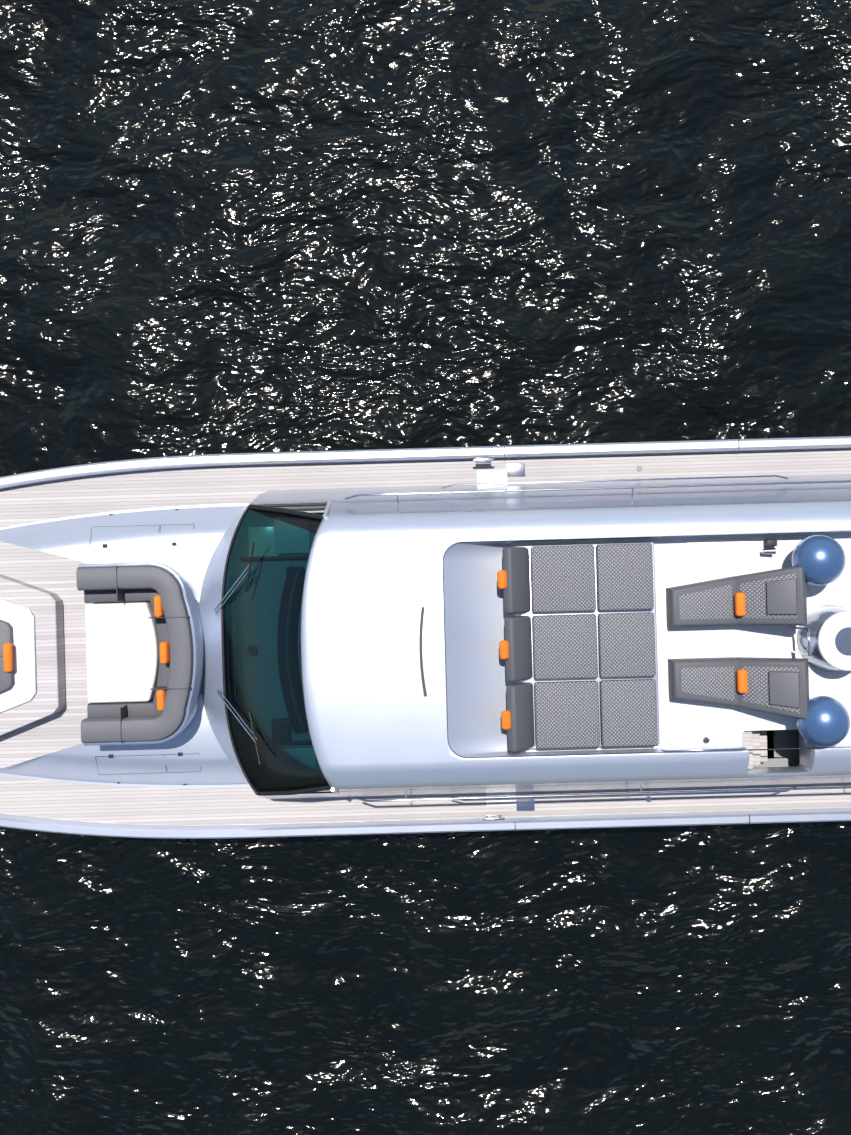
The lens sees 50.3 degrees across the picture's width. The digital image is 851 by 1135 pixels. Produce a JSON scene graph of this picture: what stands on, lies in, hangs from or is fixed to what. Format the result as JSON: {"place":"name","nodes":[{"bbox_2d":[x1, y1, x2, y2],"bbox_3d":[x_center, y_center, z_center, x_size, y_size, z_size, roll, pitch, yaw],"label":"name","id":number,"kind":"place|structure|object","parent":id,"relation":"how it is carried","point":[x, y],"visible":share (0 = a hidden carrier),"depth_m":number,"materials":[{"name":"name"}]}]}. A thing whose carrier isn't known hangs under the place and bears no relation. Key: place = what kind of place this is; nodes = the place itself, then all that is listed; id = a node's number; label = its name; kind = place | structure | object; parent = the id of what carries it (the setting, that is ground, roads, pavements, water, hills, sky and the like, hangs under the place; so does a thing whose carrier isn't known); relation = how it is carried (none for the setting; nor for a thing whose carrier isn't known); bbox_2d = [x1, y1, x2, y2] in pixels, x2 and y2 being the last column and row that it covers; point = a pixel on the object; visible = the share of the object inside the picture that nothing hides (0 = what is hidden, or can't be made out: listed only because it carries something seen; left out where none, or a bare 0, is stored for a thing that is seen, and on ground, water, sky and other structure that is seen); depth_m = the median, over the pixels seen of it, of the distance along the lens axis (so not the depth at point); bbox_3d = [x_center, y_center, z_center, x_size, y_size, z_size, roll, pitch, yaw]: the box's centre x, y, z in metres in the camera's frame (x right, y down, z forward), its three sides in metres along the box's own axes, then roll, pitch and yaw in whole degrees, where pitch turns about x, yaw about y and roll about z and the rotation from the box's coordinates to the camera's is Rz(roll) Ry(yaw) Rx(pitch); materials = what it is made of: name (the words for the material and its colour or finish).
{"place":"outdoors","nodes":[
{"label":"outdoors","id":0,"kind":"place"},
{"bbox_2d":[0,0,850,1134],"bbox_3d":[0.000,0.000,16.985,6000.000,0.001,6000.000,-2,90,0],"label":"water","id":1,"kind":"structure","parent":0,"point":[240,226],"depth_m":16.98,"materials":[{"name":"black liquid"}]},
{"bbox_2d":[0,437,850,838],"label":"yacht","id":2,"kind":"object","parent":1,"relation":"on","point":[324,687],"visible":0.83,"depth_m":13.91,"materials":[{"name":"white metal"}]},
{"bbox_2d":[0,543,808,751],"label":"deck seating","id":3,"kind":"object","parent":2,"relation":"on","point":[139,656],"visible":0.98,"depth_m":13.07,"materials":[{"name":"grey fabric"}]},
{"bbox_2d":[2,436,850,819],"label":"hardware","id":4,"kind":"object","parent":2,"relation":"on","point":[522,802],"visible":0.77,"depth_m":13.96,"materials":[{"name":"silver metal"}]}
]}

